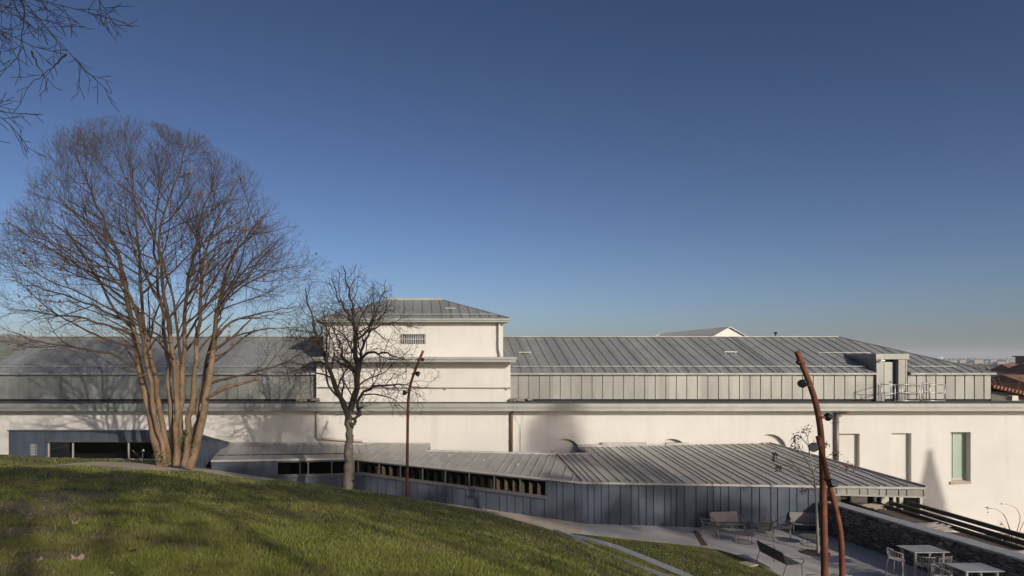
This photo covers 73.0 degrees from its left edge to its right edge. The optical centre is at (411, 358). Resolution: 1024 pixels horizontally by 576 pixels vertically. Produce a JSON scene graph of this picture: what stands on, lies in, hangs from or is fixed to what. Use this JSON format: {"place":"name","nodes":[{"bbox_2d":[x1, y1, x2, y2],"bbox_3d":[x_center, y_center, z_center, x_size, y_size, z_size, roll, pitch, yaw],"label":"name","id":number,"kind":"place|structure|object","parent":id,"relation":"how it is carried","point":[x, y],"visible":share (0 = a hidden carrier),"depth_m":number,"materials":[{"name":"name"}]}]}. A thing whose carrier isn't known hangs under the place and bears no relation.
{"place":"outdoors","nodes":[
{"label":"outdoors","id":0,"kind":"place"},
{"bbox_2d":[0,344,315,373],"bbox_3d":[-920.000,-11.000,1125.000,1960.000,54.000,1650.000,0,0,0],"label":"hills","id":1,"kind":"structure","parent":0,"point":[3,347],"depth_m":763.41,"materials":[{"name":"grey"}]},
{"bbox_2d":[0,334,38,345],"bbox_3d":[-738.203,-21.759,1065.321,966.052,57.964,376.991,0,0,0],"label":"wood","id":2,"kind":"object","parent":1,"relation":"on","point":[2,336],"visible":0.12,"depth_m":911.30,"materials":[{"name":"grey plant"}]},
{"bbox_2d":[0,454,777,575],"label":"lawn","id":3,"kind":"structure","parent":0,"point":[131,465],"depth_m":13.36,"materials":[{"name":"plant"}]},
{"bbox_2d":[13,564,22,572],"bbox_3d":[-3.810,2.033,6.601,0.073,0.073,0.077,0,0,45],"label":"fallen leaf","id":4,"kind":"object","parent":3,"relation":"on","point":[19,568],"visible":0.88,"depth_m":6.60,"materials":[{"name":"brown plant"}]},
{"bbox_2d":[0,0,137,158],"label":"overhanging tree","id":5,"kind":"object","parent":3,"relation":"on","point":[41,29],"visible":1,"depth_m":8.29,"materials":[{"name":"brown plant"}]},
{"bbox_2d":[70,554,83,560],"bbox_3d":[-3.533,2.102,7.195,0.132,0.078,0.132,0,0,42],"label":"fallen leaf","id":6,"kind":"object","parent":3,"relation":"on","point":[79,557],"visible":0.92,"depth_m":7.20,"materials":[{"name":"beige plant"}]},
{"bbox_2d":[7,429,229,468],"bbox_3d":[-13.764,4.846,33.390,8.546,3.307,6.020,0,0,0],"label":"zinc annex","id":7,"kind":"object","parent":3,"relation":"on","point":[112,444],"visible":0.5,"depth_m":30.55,"materials":[{"name":"grey metal"}]},
{"bbox_2d":[48,441,170,458],"bbox_3d":[-13.379,4.953,30.590,5.810,2.493,0.080,0,0,0],"label":"window","id":8,"kind":"structure","parent":7,"relation":"in","point":[107,450],"depth_m":30.59,"materials":[{"name":"black glass"}]},
{"bbox_2d":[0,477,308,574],"bbox_3d":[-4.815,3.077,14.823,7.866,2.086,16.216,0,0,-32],"label":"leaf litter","id":9,"kind":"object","parent":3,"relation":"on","point":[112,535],"visible":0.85,"depth_m":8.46,"materials":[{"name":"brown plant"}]},
{"bbox_2d":[0,114,345,468],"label":"bare tree","id":10,"kind":"object","parent":3,"relation":"on","point":[164,454],"visible":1,"depth_m":24.39,"materials":[{"name":"brown plant"}]},
{"bbox_2d":[273,265,439,489],"bbox_3d":[-2.237,0.812,28.201,6.905,9.380,5.973,0,0,0],"label":"bare tree","id":11,"kind":"object","parent":3,"relation":"on","point":[349,460],"visible":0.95,"depth_m":27.81,"materials":[{"name":"brown plant"}]},
{"bbox_2d":[402,350,423,497],"bbox_3d":[0.070,2.724,27.869,0.898,6.116,0.286,0,0,0],"label":"light pole","id":12,"kind":"object","parent":3,"relation":"on","point":[416,373],"visible":0.9,"depth_m":27.85,"materials":[{"name":"metal"}]},
{"bbox_2d":[431,501,582,533],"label":"path","id":13,"kind":"structure","parent":0,"point":[568,527],"depth_m":29.62,"materials":[{"name":"grey concrete"}]},
{"bbox_2d":[0,0,1023,358],"label":"sky","id":14,"kind":"structure","parent":0,"point":[850,169],"materials":[{"name":"blue"}]},
{"bbox_2d":[571,533,776,575],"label":"lawn","id":15,"kind":"structure","parent":0,"point":[649,549],"depth_m":23.96,"materials":[{"name":"grass"},{"name":"soil"}]},
{"bbox_2d":[739,561,758,566],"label":"stone slab","id":16,"kind":"structure","parent":15,"relation":"on","point":[749,563],"depth_m":23.39,"materials":[{"name":"beige stone"}]},
{"bbox_2d":[581,523,931,575],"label":"terrace","id":17,"kind":"structure","parent":0,"point":[861,561],"depth_m":26.14,"materials":[{"name":"concrete"}]},
{"bbox_2d":[211,442,927,530],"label":"zinc pavilion","id":18,"kind":"structure","parent":17,"relation":"on","point":[680,484],"depth_m":31.28,"materials":[{"name":"grey metal"}]},
{"bbox_2d":[277,461,344,474],"bbox_3d":[-4.684,5.261,32.846,3.573,0.683,0.257,0,0,-7],"label":"window","id":19,"kind":"structure","parent":18,"relation":"in","point":[304,467],"depth_m":32.82,"materials":[{"name":"black glass"}]},
{"bbox_2d":[358,461,546,496],"bbox_3d":[1.699,5.540,31.636,9.019,1.215,0.035,0,0,17],"label":"window","id":20,"kind":"structure","parent":18,"relation":"in","point":[358,461],"depth_m":31.46,"materials":[{"name":"black glass"}]},
{"bbox_2d":[553,530,669,575],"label":"stone kerb","id":21,"kind":"structure","parent":17,"relation":"on","point":[658,573],"depth_m":21.76,"materials":[{"name":"grey stone"}]},
{"bbox_2d":[569,534,692,575],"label":"stone kerb","id":22,"kind":"structure","parent":17,"relation":"on","point":[649,560],"depth_m":24.24,"materials":[{"name":"grey stone"}]},
{"bbox_2d":[613,537,781,575],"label":"terrace edging","id":23,"kind":"object","parent":17,"relation":"on","point":[774,572],"visible":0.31,"depth_m":25.08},
{"bbox_2d":[693,530,707,545],"bbox_3d":[11.575,7.248,27.386,0.247,0.104,2.475,0,0,15],"label":"drain strip","id":24,"kind":"object","parent":17,"relation":"in","point":[701,540],"visible":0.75,"depth_m":27.12,"materials":[{"name":"metal"}]},
{"bbox_2d":[699,515,719,539],"bbox_3d":[11.998,6.807,27.503,0.726,0.793,0.718,0,0,18],"label":"armchair","id":25,"kind":"object","parent":17,"relation":"on","point":[714,526],"visible":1,"depth_m":27.42,"materials":[{"name":"beige metal"}]},
{"bbox_2d":[709,512,745,530],"bbox_3d":[13.025,6.806,28.196,1.328,0.794,0.726,0,0,-2],"label":"bench","id":26,"kind":"object","parent":17,"relation":"on","point":[725,518],"visible":0.85,"depth_m":28.45,"materials":[{"name":"beige"}]},
{"bbox_2d":[732,531,754,543],"bbox_3d":[12.996,7.023,26.734,0.840,0.346,0.840,0,0,0],"label":"coffee table","id":27,"kind":"object","parent":17,"relation":"on","point":[742,533],"visible":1,"depth_m":26.70,"materials":[{"name":"beige metal"}]},
{"bbox_2d":[750,521,773,541],"bbox_3d":[13.971,6.807,27.179,0.718,0.793,0.726,0,0,5],"label":"armchair","id":28,"kind":"object","parent":17,"relation":"on","point":[766,526],"visible":0.98,"depth_m":26.90,"materials":[{"name":"grey metal"}]},
{"bbox_2d":[756,540,803,575],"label":"bench","id":29,"kind":"object","parent":17,"relation":"on","point":[775,554],"visible":1,"depth_m":23.02,"materials":[{"name":"grey metal"}]},
{"bbox_2d":[772,516,791,539],"bbox_3d":[14.928,6.807,27.505,0.726,0.793,0.718,0,0,30],"label":"armchair","id":30,"kind":"object","parent":17,"relation":"on","point":[783,527],"visible":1,"depth_m":27.41,"materials":[{"name":"beige metal"}]},
{"bbox_2d":[789,512,819,533],"bbox_3d":[16.276,6.806,28.072,1.328,0.794,0.726,0,0,14],"label":"bench","id":31,"kind":"object","parent":17,"relation":"on","point":[808,519],"visible":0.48,"depth_m":28.32,"materials":[{"name":"beige metal"}]},
{"bbox_2d":[800,533,819,547],"bbox_3d":[15.426,7.023,26.295,0.840,0.346,0.840,0,0,0],"label":"coffee table","id":32,"kind":"object","parent":17,"relation":"on","point":[808,536],"visible":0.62,"depth_m":26.25,"materials":[{"name":"metal"}]},
{"bbox_2d":[794,351,832,575],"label":"light pole","id":33,"kind":"object","parent":17,"relation":"on","point":[805,381],"visible":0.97,"depth_m":17.94,"materials":[{"name":"reddish brown wood"},{"name":"steel"}]},
{"bbox_2d":[800,549,830,556],"bbox_3d":[14.930,7.238,25.257,1.024,0.124,0.924,0,0,0],"label":"tree pit","id":34,"kind":"object","parent":17,"relation":"on","point":[811,552],"visible":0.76,"depth_m":25.30,"materials":[{"name":"metal"}]},
{"bbox_2d":[770,424,855,552],"bbox_3d":[14.950,4.824,25.352,3.755,4.756,1.461,0,0,0],"label":"young tree","id":35,"kind":"object","parent":34,"relation":"in","point":[816,511],"visible":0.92,"depth_m":25.31,"materials":[{"name":"beige plant"}]},
{"bbox_2d":[807,436,844,575],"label":"light pole","id":36,"kind":"object","parent":17,"relation":"on","point":[831,483],"visible":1,"depth_m":17.34,"materials":[{"name":"reddish brown wood"},{"name":"steel"}]},
{"bbox_2d":[842,525,855,542],"bbox_3d":[17.289,6.807,26.659,0.726,0.793,0.718,0,0,5],"label":"armchair","id":37,"kind":"object","parent":17,"relation":"on","point":[849,532],"visible":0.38,"depth_m":26.42,"materials":[{"name":"beige metal"}]},
{"bbox_2d":[867,534,901,551],"bbox_3d":[17.522,6.806,24.994,0.726,0.795,1.478,0,0,-2],"label":"bench","id":38,"kind":"object","parent":17,"relation":"on","point":[890,546],"visible":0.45,"depth_m":24.94,"materials":[{"name":"black metal"}]},
{"bbox_2d":[884,547,907,575],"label":"chair","id":39,"kind":"object","parent":17,"relation":"on","point":[895,558],"visible":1,"depth_m":21.98,"materials":[{"name":"grey metal"}]},
{"bbox_2d":[896,545,949,575],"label":"table","id":40,"kind":"object","parent":17,"relation":"on","point":[916,549],"visible":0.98,"depth_m":22.06,"materials":[{"name":"grey metal"}]},
{"bbox_2d":[914,556,935,575],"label":"bar stool","id":41,"kind":"object","parent":17,"relation":"on","point":[926,565],"visible":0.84,"depth_m":21.30,"materials":[{"name":"grey metal"}]},
{"bbox_2d":[827,501,1023,575],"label":"stone wall","id":42,"kind":"structure","parent":17,"relation":"on","point":[885,529],"depth_m":23.76,"materials":[{"name":"grey stone"}]},
{"bbox_2d":[930,564,949,575],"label":"chair","id":43,"kind":"object","parent":17,"relation":"on","point":[934,568],"visible":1,"depth_m":20.28,"materials":[{"name":"grey metal"}]},
{"bbox_2d":[930,555,952,575],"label":"bar stool","id":44,"kind":"object","parent":17,"relation":"on","point":[951,556],"visible":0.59,"depth_m":21.29,"materials":[{"name":"grey metal"}]},
{"bbox_2d":[938,558,959,575],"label":"bar stool","id":45,"kind":"object","parent":17,"relation":"on","point":[954,571],"visible":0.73,"depth_m":20.82,"materials":[{"name":"grey metal"}]},
{"bbox_2d":[943,563,1004,575],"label":"table","id":46,"kind":"object","parent":17,"relation":"on","point":[979,568],"visible":1,"depth_m":20.06,"materials":[{"name":"grey metal"}]},
{"bbox_2d":[952,532,1023,546],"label":"terrace","id":47,"kind":"structure","parent":0,"point":[1007,534],"depth_m":35.74,"materials":[{"name":"beige concrete"}]},
{"bbox_2d":[0,298,1023,531],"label":"gallery building","id":48,"kind":"structure","parent":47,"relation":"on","point":[960,451],"depth_m":37.20,"materials":[{"name":"white paint"}]},
{"bbox_2d":[400,334,424,343],"bbox_3d":[0.057,-1.076,38.164,1.421,0.552,0.272,0,0,0],"label":"window","id":49,"kind":"structure","parent":48,"relation":"in","point":[414,337],"depth_m":38.24,"materials":[{"name":"grey glass"}]},
{"bbox_2d":[885,362,892,398],"bbox_3d":[26.268,1.240,37.734,0.674,2.080,0.133,0,0,0],"label":"door","id":50,"kind":"structure","parent":48,"relation":"in","point":[888,365],"depth_m":37.72,"materials":[{"name":"grey paint"}]},
{"bbox_2d":[881,381,944,402],"bbox_3d":[26.693,1.782,36.750,3.318,1.167,1.248,0,0,0],"label":"safety railing","id":51,"kind":"object","parent":48,"relation":"on","point":[902,392],"visible":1,"depth_m":36.14,"materials":[{"name":"metal"}]},
{"bbox_2d":[950,432,970,483],"bbox_3d":[29.336,5.339,36.660,1.125,2.786,0.460,0,0,0],"label":"window","id":52,"kind":"structure","parent":48,"relation":"in","point":[958,439],"depth_m":36.85,"materials":[{"name":"glass"}]},
{"bbox_2d":[844,500,1023,553],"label":"pergola","id":53,"kind":"object","parent":47,"relation":"on","point":[993,538],"visible":0.6,"depth_m":25.81,"materials":[{"name":"brown metal"}]},
{"bbox_2d":[985,503,1023,544],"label":"bare shrub","id":54,"kind":"object","parent":47,"relation":"on","point":[1007,522],"visible":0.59,"depth_m":31.00,"materials":[{"name":"brown plant"}]},
{"bbox_3d":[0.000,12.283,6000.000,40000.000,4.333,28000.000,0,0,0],"label":"ground","id":55,"kind":"structure","parent":0,"visible":0},
{"bbox_2d":[656,326,745,335],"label":"gabled building","id":56,"kind":"structure","parent":55,"relation":"on","point":[724,331],"depth_m":72.61,"materials":[{"name":"grey metal"}]},
{"bbox_2d":[937,358,1014,369],"bbox_3d":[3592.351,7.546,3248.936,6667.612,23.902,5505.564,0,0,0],"label":"distant trees","id":57,"kind":"object","parent":55,"relation":"on","point":[987,366],"visible":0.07,"depth_m":953.17,"materials":[{"name":"grey plant"}]},
{"bbox_2d":[946,359,1014,363],"bbox_3d":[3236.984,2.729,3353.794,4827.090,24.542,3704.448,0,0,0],"label":"distant town","id":58,"kind":"object","parent":55,"relation":"on","point":[983,361],"visible":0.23,"depth_m":1613.27},
{"bbox_2d":[990,364,1017,377],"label":"house","id":59,"kind":"structure","parent":55,"relation":"on","point":[1000,367],"depth_m":138.43,"materials":[{"name":"tile"}]},
{"bbox_2d":[991,376,1020,389],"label":"town tree","id":60,"kind":"object","parent":55,"relation":"on","point":[1001,383],"visible":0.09,"depth_m":61.76,"materials":[{"name":"brown plant"}]},
{"bbox_2d":[989,384,1023,400],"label":"tiled house","id":61,"kind":"structure","parent":55,"relation":"on","point":[999,393],"depth_m":39.50,"materials":[{"name":"ceramic"}]},
{"bbox_2d":[991,375,1023,390],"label":"house","id":62,"kind":"structure","parent":55,"relation":"on","point":[1012,381],"depth_m":71.83,"materials":[{"name":"tile"}]},
{"bbox_2d":[998,363,1023,374],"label":"house","id":63,"kind":"structure","parent":55,"relation":"on","point":[1015,369],"depth_m":116.07,"materials":[{"name":"tile"}]},
{"bbox_2d":[1012,356,1023,363],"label":"house","id":64,"kind":"structure","parent":55,"relation":"on","point":[1019,359],"depth_m":157.90,"materials":[{"name":"stone"}]}
]}

